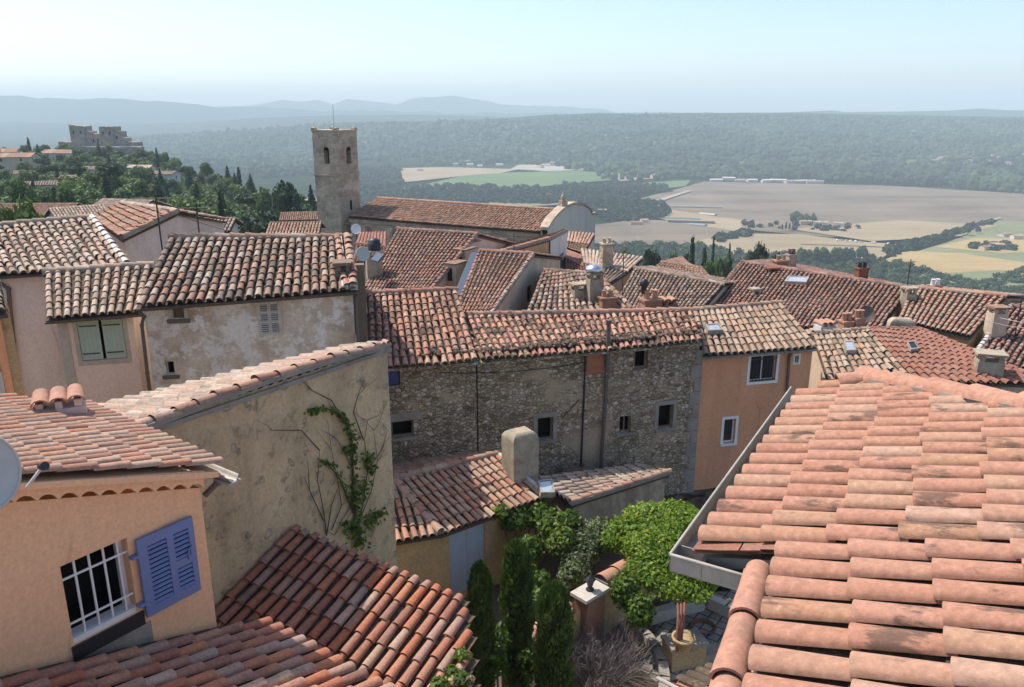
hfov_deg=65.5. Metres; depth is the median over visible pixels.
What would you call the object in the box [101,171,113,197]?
conifer tree
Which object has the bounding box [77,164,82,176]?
cypress tree
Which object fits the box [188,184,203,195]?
broadleaf tree
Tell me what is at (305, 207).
pine tree
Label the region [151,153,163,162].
broadleaf tree
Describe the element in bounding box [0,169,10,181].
broadleaf tree
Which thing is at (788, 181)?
shed
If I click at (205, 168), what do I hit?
broadleaf tree
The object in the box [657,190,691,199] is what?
road
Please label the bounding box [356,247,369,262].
satellite dish
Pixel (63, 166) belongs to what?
pine tree
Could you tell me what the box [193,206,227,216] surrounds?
broadleaf tree
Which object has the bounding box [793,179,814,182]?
shed
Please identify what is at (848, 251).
broadleaf tree
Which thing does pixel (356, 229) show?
satellite dish
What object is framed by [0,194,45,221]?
broadleaf tree
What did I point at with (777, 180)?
shed
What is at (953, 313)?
town house
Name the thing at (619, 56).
sky
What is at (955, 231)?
broadleaf tree
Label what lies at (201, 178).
olive tree
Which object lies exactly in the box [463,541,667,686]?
garden soil
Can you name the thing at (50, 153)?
house
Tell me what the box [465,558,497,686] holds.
cypress
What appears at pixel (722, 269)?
broadleaf tree
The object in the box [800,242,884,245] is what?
path
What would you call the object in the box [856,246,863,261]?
broadleaf tree
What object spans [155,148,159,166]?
cypress tree
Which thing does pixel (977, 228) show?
broadleaf tree
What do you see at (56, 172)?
cypress tree
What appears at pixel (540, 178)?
field
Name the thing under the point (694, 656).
stone block
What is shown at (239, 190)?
broadleaf tree
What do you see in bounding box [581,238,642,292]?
town house
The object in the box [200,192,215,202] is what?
broadleaf tree
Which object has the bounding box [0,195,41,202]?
broadleaf tree
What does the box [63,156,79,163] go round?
broadleaf tree
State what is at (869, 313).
satellite dish
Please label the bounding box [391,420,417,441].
window
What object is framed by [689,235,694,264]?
cypress tree
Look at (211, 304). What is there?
terrace house
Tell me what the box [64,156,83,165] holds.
broadleaf tree
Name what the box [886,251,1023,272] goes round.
field
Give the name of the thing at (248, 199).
pine tree
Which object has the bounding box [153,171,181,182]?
house
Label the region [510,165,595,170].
field
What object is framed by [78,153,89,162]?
broadleaf tree
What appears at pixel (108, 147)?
broadleaf tree
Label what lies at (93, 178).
broadleaf tree
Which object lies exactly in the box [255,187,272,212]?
broadleaf tree
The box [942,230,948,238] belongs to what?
broadleaf tree
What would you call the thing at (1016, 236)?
house
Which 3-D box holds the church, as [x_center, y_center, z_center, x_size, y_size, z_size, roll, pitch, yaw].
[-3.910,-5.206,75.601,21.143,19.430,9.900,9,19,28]
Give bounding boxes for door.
[449,523,483,594]
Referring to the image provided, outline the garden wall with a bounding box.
[529,544,651,686]
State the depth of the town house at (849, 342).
27.92 m
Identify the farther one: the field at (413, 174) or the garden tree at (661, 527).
the field at (413, 174)
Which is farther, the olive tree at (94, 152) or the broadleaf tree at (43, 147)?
the broadleaf tree at (43, 147)
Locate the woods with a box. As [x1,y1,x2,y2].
[131,112,1023,293]
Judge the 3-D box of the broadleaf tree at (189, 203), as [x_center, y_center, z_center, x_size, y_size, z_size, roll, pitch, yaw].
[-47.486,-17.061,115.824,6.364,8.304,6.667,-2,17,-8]
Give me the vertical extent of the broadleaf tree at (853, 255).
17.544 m
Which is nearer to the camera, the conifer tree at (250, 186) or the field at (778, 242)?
the conifer tree at (250, 186)
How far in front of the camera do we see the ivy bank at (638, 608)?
18.03 m
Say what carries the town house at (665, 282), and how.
on the terrain
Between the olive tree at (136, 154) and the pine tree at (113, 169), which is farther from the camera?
the olive tree at (136, 154)
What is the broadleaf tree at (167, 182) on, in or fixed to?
on the terrain
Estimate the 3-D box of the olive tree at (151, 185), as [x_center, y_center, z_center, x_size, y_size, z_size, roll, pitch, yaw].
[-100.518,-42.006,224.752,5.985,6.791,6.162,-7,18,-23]
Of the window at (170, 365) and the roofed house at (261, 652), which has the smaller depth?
the roofed house at (261, 652)
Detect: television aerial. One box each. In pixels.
[126,194,183,250]
[177,204,215,233]
[616,255,630,295]
[901,259,915,285]
[1008,297,1022,336]
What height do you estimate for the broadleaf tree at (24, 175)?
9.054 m
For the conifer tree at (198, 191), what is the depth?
205.55 m
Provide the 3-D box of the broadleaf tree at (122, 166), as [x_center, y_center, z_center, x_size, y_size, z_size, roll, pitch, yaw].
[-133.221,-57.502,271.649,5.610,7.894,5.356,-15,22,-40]
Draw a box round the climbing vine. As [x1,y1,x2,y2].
[256,375,395,553]
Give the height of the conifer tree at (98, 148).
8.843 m
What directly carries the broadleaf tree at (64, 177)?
on the terrain
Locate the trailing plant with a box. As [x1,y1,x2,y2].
[429,645,472,686]
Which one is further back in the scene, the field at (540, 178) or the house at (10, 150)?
the field at (540, 178)
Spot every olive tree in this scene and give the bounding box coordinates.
[55,154,63,160]
[91,148,99,156]
[131,151,141,158]
[148,183,166,196]
[169,179,180,188]
[196,174,206,182]
[204,174,214,184]
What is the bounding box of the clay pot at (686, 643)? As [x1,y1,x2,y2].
[672,629,695,652]
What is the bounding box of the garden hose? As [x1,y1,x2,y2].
[690,618,715,633]
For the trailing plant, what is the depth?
10.32 m
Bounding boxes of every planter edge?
[649,599,704,625]
[708,595,731,618]
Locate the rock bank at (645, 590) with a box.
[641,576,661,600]
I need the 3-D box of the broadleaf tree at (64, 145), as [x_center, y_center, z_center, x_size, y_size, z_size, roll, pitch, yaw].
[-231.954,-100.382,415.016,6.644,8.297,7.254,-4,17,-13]
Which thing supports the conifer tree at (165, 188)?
on the terrain
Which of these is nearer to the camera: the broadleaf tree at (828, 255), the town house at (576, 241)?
the town house at (576, 241)
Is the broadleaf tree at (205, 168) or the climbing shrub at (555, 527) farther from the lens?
the broadleaf tree at (205, 168)
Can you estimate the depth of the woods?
2222.95 m
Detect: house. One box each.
[0,148,20,152]
[0,153,41,174]
[0,203,84,217]
[0,214,129,397]
[0,281,24,395]
[0,383,240,676]
[0,616,395,686]
[10,339,396,607]
[13,170,37,177]
[23,180,58,188]
[41,149,85,158]
[41,261,154,402]
[44,204,105,216]
[85,166,96,172]
[93,198,171,208]
[93,200,227,268]
[127,165,156,170]
[134,232,367,390]
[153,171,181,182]
[204,217,243,233]
[215,524,481,686]
[266,221,325,233]
[279,211,317,222]
[354,231,386,283]
[365,226,515,296]
[366,286,477,461]
[392,426,554,597]
[418,279,702,495]
[457,248,563,311]
[499,229,567,268]
[527,264,632,309]
[564,249,584,269]
[567,231,594,253]
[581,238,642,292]
[620,265,736,307]
[630,221,642,224]
[640,218,648,222]
[656,256,707,274]
[668,365,1023,686]
[690,300,818,489]
[712,249,911,329]
[799,220,812,224]
[804,309,907,387]
[809,324,1023,392]
[813,221,827,225]
[833,222,843,225]
[886,278,1023,347]
[976,302,1023,368]
[978,245,991,249]
[997,232,1011,236]
[1009,234,1023,238]
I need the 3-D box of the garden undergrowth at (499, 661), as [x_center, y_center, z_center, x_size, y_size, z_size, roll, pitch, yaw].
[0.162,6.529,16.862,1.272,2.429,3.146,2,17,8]
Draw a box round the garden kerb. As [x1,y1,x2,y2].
[630,624,669,686]
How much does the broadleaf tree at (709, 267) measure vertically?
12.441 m
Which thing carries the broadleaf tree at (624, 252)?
on the terrain
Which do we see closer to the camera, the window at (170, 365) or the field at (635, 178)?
the window at (170, 365)
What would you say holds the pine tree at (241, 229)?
on the terrain
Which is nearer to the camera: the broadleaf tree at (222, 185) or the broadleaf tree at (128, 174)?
the broadleaf tree at (128, 174)
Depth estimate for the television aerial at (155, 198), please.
22.02 m
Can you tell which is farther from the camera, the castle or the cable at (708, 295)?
the castle
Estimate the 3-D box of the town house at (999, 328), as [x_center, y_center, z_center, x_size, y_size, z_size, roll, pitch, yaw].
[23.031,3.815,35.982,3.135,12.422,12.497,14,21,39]
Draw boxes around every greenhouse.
[658,205,721,207]
[660,216,699,218]
[668,220,714,222]
[689,223,706,225]
[699,212,716,214]
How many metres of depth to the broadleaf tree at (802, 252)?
792.11 m
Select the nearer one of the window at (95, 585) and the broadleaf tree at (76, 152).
the window at (95, 585)
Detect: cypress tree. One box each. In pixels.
[26,137,31,150]
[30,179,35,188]
[54,166,59,177]
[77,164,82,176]
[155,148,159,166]
[220,192,226,208]
[236,167,242,185]
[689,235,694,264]
[711,235,714,263]
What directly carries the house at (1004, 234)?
on the terrain
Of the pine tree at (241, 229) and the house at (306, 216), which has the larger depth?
the house at (306, 216)
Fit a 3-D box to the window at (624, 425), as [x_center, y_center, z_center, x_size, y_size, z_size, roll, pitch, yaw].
[3.476,2.504,25.069,0.591,0.650,0.559,-5,17,-15]
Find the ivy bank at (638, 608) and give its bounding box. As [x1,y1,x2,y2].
[609,568,656,644]
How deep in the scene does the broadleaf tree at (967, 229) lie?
970.57 m
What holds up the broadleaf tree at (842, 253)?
on the terrain
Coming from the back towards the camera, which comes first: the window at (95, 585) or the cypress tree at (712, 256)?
the cypress tree at (712, 256)
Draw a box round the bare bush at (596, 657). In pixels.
[565,610,658,686]
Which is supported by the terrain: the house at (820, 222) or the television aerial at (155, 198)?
the house at (820, 222)
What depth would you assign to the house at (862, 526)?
4.28 m
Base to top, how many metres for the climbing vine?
3.961 m
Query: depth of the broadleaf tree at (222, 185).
272.81 m
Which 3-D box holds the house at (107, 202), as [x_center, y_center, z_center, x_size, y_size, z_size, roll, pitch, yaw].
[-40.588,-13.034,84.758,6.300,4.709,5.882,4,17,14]
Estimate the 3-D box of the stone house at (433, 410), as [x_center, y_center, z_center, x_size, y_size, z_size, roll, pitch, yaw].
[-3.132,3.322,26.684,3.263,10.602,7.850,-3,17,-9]
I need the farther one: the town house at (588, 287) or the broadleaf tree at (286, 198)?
the broadleaf tree at (286, 198)
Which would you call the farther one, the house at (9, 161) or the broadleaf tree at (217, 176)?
the house at (9, 161)
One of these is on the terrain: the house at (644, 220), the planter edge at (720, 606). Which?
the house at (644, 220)
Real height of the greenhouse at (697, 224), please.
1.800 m
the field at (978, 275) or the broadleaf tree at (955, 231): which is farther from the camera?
the broadleaf tree at (955, 231)
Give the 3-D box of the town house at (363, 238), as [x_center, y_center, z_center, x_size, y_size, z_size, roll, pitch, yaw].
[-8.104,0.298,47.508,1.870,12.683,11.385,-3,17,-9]
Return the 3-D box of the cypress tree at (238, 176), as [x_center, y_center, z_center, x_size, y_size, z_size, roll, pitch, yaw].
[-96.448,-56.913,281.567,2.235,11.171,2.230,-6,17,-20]
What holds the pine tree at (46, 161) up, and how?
on the terrain
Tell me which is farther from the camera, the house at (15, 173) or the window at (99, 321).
the house at (15, 173)
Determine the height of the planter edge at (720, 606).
0.320 m
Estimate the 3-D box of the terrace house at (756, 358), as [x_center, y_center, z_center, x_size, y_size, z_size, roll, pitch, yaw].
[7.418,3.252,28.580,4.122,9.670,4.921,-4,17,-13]
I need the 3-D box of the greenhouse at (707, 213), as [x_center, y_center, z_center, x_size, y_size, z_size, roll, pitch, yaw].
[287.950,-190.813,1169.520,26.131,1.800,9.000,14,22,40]
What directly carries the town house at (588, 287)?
on the terrain
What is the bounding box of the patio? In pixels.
[640,589,764,683]
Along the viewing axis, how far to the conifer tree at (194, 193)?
182.21 m
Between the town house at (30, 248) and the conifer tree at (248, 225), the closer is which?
the town house at (30, 248)
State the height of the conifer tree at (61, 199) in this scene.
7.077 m
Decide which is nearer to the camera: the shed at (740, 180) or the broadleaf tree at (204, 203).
the broadleaf tree at (204, 203)
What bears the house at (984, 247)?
on the terrain
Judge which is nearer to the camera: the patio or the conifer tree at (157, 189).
the patio
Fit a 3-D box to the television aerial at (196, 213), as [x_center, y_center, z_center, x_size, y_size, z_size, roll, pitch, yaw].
[-8.814,-3.268,22.385,1.012,1.317,0.520,-4,17,-14]
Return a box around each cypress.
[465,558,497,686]
[498,537,536,686]
[531,579,577,686]
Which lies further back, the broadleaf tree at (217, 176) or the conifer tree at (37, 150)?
the conifer tree at (37, 150)
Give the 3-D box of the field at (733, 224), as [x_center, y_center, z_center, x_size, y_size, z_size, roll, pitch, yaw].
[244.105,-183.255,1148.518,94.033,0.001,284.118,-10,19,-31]
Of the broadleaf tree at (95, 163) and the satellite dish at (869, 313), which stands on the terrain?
the broadleaf tree at (95, 163)
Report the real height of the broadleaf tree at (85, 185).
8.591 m
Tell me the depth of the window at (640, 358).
24.83 m
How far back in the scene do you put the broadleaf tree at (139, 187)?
178.30 m
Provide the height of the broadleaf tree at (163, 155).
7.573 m
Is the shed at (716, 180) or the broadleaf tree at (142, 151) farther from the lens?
the shed at (716, 180)
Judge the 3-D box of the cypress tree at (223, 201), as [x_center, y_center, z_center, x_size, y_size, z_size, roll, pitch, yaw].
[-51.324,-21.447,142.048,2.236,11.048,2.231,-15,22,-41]
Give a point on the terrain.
(36, 120)
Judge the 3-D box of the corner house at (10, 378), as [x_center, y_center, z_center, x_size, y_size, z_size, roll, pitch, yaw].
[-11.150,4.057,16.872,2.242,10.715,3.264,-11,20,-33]
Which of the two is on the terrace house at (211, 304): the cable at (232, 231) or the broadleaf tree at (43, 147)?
the cable at (232, 231)
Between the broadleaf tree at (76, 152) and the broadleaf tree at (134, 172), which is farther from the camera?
the broadleaf tree at (76, 152)
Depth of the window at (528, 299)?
37.59 m
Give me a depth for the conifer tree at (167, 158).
372.14 m
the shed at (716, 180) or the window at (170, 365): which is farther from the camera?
the shed at (716, 180)
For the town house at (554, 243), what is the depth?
42.73 m
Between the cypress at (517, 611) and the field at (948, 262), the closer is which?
the cypress at (517, 611)
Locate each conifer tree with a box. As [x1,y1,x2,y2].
[35,144,41,153]
[50,186,57,202]
[58,192,65,202]
[96,142,101,156]
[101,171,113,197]
[151,177,167,202]
[157,168,163,185]
[163,180,171,197]
[164,152,169,168]
[184,168,194,188]
[192,187,199,199]
[194,182,202,199]
[224,165,230,178]
[232,172,236,184]
[244,217,255,232]
[246,174,256,192]
[306,184,316,205]
[311,202,315,211]
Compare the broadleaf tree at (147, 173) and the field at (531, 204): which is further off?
the field at (531, 204)
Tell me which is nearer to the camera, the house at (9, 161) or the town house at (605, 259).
the town house at (605, 259)
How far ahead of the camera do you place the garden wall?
18.31 m
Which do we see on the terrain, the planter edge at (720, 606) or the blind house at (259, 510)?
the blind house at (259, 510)
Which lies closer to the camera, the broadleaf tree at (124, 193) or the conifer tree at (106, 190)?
the broadleaf tree at (124, 193)
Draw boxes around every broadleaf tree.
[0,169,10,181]
[0,179,9,186]
[0,183,6,194]
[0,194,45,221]
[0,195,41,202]
[8,177,38,202]
[15,161,32,170]
[18,169,39,181]
[20,145,27,152]
[36,190,50,202]
[38,153,49,158]
[39,174,48,181]
[40,144,50,150]
[43,185,59,191]
[48,174,72,181]
[54,177,86,186]
[55,181,76,202]
[58,166,64,172]
[59,143,73,148]
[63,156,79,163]
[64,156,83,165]
[65,181,80,187]
[69,180,100,193]
[71,148,83,156]
[72,187,105,204]
[76,172,101,187]
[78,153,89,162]
[86,198,101,205]
[93,160,100,165]
[100,175,122,189]
[105,145,112,151]
[111,188,138,198]
[119,163,127,171]
[119,171,136,179]
[121,176,135,187]
[122,178,152,197]
[126,165,144,178]
[130,158,142,164]
[137,149,145,159]
[139,167,154,183]
[143,151,154,157]
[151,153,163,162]
[158,152,168,162]
[164,177,169,187]
[167,159,180,170]
[167,194,199,203]
[169,198,203,211]
[182,166,193,175]
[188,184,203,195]
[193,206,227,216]
[198,198,208,208]
[199,162,213,176]
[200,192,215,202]
[210,197,229,206]
[213,173,224,179]
[213,178,230,192]
[224,183,242,200]
[233,186,248,204]
[236,203,246,210]
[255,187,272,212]
[272,179,302,211]
[299,194,306,204]
[621,248,629,255]
[641,246,660,265]
[669,249,677,258]
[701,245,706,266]
[704,259,714,275]
[712,251,733,277]
[797,247,807,260]
[804,249,812,260]
[813,247,819,257]
[818,247,826,257]
[823,248,830,258]
[831,247,837,264]
[837,247,846,258]
[844,247,851,259]
[849,247,855,258]
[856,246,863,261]
[862,245,868,261]
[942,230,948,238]
[951,226,958,236]
[963,225,971,234]
[975,225,981,231]
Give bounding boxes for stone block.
[660,628,708,671]
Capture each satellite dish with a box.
[0,437,49,508]
[351,224,360,238]
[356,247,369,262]
[860,305,874,322]
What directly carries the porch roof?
attached to the house at (862, 526)
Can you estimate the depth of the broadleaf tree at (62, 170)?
301.83 m
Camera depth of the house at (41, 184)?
185.95 m
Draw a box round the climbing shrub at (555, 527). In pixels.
[490,498,583,589]
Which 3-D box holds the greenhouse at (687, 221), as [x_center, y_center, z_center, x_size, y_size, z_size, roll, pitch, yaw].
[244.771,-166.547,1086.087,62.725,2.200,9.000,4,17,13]
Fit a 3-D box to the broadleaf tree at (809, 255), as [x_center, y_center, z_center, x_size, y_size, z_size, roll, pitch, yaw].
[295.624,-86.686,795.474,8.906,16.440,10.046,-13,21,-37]
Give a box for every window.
[60,540,145,661]
[98,318,126,357]
[162,361,179,379]
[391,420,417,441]
[527,285,530,301]
[537,417,556,443]
[616,416,633,436]
[634,350,646,368]
[655,404,675,432]
[720,416,738,446]
[746,354,779,384]
[793,353,800,364]
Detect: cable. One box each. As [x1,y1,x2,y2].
[162,208,343,241]
[440,362,583,372]
[675,270,767,297]
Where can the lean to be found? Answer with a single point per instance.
(603, 492)
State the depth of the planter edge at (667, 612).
19.68 m
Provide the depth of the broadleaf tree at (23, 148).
421.34 m
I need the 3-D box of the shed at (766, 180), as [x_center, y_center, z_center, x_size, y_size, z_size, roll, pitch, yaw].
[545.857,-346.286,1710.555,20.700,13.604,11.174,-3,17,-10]
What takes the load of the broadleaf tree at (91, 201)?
on the terrain
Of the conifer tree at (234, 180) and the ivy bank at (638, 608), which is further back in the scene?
the conifer tree at (234, 180)
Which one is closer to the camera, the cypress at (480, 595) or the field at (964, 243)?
the cypress at (480, 595)
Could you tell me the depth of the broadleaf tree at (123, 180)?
204.34 m
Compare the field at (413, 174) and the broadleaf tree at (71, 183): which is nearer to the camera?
the broadleaf tree at (71, 183)
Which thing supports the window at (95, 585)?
in the peach house at (126, 565)
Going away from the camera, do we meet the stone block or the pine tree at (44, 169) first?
the stone block
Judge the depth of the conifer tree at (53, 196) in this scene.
130.92 m
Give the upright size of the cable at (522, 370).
0.201 m
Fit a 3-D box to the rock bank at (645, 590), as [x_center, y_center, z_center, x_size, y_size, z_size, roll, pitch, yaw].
[3.205,6.105,20.322,1.773,1.276,1.115,-14,21,-39]
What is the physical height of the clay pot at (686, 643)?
0.300 m
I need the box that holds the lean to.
[538,459,671,556]
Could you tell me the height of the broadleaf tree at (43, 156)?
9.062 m
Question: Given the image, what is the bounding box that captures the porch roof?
[656,662,753,686]
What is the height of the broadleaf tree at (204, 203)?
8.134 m
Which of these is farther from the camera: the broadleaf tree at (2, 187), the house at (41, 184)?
the broadleaf tree at (2, 187)
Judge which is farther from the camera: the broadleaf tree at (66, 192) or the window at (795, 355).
the broadleaf tree at (66, 192)
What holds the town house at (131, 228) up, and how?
on the terrain
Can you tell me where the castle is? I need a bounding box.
[58,124,144,158]
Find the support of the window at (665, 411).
in the stone house at (632, 382)
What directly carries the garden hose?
on the patio
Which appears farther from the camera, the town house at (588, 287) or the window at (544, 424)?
the town house at (588, 287)
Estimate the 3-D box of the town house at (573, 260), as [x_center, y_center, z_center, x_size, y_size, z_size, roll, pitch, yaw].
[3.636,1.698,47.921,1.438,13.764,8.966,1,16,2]
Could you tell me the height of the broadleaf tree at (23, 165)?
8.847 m
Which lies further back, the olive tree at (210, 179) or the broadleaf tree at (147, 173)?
the olive tree at (210, 179)
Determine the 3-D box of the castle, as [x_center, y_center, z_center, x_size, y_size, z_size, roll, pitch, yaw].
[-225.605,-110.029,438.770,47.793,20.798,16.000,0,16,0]
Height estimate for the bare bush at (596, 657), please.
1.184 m
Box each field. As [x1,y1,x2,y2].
[401,167,516,181]
[421,171,610,189]
[489,202,557,205]
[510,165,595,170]
[595,220,731,244]
[602,172,654,180]
[641,182,1023,236]
[642,180,689,187]
[657,210,746,230]
[695,233,895,258]
[797,220,997,240]
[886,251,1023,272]
[918,270,1023,291]
[919,221,1023,272]
[937,238,1023,252]
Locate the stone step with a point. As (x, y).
(712, 650)
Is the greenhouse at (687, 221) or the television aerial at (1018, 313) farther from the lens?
the greenhouse at (687, 221)
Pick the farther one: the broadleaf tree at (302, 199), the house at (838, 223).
the house at (838, 223)
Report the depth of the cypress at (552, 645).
14.50 m
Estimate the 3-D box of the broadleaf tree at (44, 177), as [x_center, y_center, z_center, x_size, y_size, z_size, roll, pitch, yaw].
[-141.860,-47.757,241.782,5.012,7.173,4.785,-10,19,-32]
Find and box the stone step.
[705,641,720,662]
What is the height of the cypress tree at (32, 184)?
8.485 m
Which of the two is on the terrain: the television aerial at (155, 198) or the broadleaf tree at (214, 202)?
the broadleaf tree at (214, 202)
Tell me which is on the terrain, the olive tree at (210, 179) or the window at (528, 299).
the olive tree at (210, 179)
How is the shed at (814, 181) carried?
on the terrain
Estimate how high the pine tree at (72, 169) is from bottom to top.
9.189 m
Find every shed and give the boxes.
[710,179,722,181]
[722,177,734,179]
[735,179,745,181]
[746,179,757,181]
[761,179,771,182]
[771,179,786,181]
[784,180,796,182]
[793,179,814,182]
[806,180,823,183]
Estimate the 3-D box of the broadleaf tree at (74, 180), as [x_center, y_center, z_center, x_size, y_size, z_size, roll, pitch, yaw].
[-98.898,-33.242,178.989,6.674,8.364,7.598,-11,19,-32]
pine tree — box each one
[32,164,57,176]
[33,158,49,164]
[59,163,76,173]
[65,165,90,174]
[95,163,124,189]
[176,166,189,176]
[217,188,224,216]
[224,208,235,216]
[233,193,258,211]
[238,225,246,233]
[239,209,280,233]
[300,203,316,211]
[744,241,769,259]
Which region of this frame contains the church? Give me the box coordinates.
[348,191,596,295]
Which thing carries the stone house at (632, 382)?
on the terrain
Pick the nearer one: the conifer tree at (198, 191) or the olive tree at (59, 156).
the conifer tree at (198, 191)
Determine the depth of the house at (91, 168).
285.20 m
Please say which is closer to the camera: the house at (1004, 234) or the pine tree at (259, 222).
the pine tree at (259, 222)
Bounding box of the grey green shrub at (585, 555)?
[556,513,611,589]
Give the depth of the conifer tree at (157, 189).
182.55 m
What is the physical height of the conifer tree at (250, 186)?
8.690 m
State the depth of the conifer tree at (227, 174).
300.99 m
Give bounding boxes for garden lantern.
[584,574,595,591]
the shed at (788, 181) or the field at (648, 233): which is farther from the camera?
the shed at (788, 181)
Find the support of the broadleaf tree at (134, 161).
on the terrain
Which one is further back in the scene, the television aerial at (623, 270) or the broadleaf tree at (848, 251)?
the broadleaf tree at (848, 251)
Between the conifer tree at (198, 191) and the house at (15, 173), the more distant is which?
the house at (15, 173)
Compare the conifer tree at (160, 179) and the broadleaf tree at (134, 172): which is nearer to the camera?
the conifer tree at (160, 179)
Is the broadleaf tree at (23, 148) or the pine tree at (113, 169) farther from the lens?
the broadleaf tree at (23, 148)
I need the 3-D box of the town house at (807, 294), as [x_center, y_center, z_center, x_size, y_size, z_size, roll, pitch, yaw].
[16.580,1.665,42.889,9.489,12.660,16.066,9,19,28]
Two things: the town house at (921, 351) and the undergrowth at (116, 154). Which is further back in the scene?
the undergrowth at (116, 154)
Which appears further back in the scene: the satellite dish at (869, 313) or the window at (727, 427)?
the satellite dish at (869, 313)
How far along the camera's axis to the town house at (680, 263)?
56.44 m
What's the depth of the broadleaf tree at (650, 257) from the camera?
170.25 m
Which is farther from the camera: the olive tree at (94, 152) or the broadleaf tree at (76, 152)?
the olive tree at (94, 152)
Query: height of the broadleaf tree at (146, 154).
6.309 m
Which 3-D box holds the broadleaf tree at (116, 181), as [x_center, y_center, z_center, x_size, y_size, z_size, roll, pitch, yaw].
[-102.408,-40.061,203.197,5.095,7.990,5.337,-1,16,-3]
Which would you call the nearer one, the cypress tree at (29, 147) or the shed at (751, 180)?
the cypress tree at (29, 147)
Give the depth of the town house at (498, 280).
35.13 m
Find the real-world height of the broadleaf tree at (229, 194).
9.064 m
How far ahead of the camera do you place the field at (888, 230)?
1010.87 m
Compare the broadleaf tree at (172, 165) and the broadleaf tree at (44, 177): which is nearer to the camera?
the broadleaf tree at (44, 177)
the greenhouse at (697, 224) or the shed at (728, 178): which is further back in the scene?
the shed at (728, 178)
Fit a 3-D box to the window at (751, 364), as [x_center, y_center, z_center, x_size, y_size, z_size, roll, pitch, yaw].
[8.117,0.788,25.776,1.094,1.054,0.399,0,16,0]
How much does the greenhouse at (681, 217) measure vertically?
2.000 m
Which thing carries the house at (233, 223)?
on the terrain
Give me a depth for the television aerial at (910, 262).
37.03 m
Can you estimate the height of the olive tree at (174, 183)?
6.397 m
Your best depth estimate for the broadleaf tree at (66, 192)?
127.51 m
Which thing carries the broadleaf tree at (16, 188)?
on the terrain
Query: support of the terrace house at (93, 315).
on the terrain
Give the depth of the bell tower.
74.84 m
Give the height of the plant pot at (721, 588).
0.500 m
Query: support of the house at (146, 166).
on the terrain
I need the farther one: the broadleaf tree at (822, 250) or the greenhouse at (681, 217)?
the greenhouse at (681, 217)
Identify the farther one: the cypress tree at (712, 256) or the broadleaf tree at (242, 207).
the broadleaf tree at (242, 207)
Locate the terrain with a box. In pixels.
[0,96,1023,599]
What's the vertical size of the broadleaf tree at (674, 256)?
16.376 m
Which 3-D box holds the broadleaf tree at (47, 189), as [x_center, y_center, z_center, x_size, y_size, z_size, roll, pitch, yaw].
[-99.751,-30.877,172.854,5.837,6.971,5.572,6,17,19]
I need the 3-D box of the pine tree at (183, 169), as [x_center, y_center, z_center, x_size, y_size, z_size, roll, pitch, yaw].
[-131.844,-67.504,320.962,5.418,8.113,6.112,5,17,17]
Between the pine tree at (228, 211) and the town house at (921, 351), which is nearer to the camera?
the town house at (921, 351)
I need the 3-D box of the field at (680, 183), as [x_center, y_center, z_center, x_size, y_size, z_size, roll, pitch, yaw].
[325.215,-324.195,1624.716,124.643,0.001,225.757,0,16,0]
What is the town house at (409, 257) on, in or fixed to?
on the terrain
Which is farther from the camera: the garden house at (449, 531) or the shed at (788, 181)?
the shed at (788, 181)
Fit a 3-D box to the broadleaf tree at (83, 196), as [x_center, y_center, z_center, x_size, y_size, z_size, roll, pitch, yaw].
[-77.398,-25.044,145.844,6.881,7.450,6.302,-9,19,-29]
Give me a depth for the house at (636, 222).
1066.83 m
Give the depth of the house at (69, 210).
70.73 m
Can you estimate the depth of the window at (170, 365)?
19.86 m
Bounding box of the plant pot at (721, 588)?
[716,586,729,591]
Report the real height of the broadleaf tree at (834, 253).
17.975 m
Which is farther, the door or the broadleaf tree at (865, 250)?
the broadleaf tree at (865, 250)
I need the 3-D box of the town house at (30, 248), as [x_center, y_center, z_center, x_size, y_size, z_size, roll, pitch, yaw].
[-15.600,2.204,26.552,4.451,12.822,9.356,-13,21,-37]
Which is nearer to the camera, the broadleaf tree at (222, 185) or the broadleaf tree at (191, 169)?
the broadleaf tree at (222, 185)
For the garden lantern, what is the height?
0.400 m
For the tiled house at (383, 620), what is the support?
on the terrain
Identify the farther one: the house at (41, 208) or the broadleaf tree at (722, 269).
the broadleaf tree at (722, 269)
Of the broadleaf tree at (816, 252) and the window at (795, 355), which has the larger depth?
the broadleaf tree at (816, 252)
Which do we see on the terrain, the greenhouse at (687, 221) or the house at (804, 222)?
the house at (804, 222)
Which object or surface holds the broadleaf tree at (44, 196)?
on the terrain
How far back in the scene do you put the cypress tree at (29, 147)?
418.44 m
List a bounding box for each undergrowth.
[0,149,276,215]
[484,585,542,686]
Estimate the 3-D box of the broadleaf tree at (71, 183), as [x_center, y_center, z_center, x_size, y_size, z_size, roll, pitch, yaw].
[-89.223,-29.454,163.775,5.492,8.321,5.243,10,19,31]
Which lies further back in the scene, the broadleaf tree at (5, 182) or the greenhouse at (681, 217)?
the greenhouse at (681, 217)
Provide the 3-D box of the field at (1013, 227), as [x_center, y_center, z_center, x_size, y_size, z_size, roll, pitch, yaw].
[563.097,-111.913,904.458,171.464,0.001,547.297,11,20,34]
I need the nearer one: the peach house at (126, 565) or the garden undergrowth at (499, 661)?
the peach house at (126, 565)
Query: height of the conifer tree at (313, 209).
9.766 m
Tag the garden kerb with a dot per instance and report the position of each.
(660, 659)
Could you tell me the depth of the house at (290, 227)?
64.98 m
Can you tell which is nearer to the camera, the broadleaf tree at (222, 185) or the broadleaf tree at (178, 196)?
the broadleaf tree at (178, 196)
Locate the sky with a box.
[0,0,1023,112]
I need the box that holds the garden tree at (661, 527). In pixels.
[599,498,718,652]

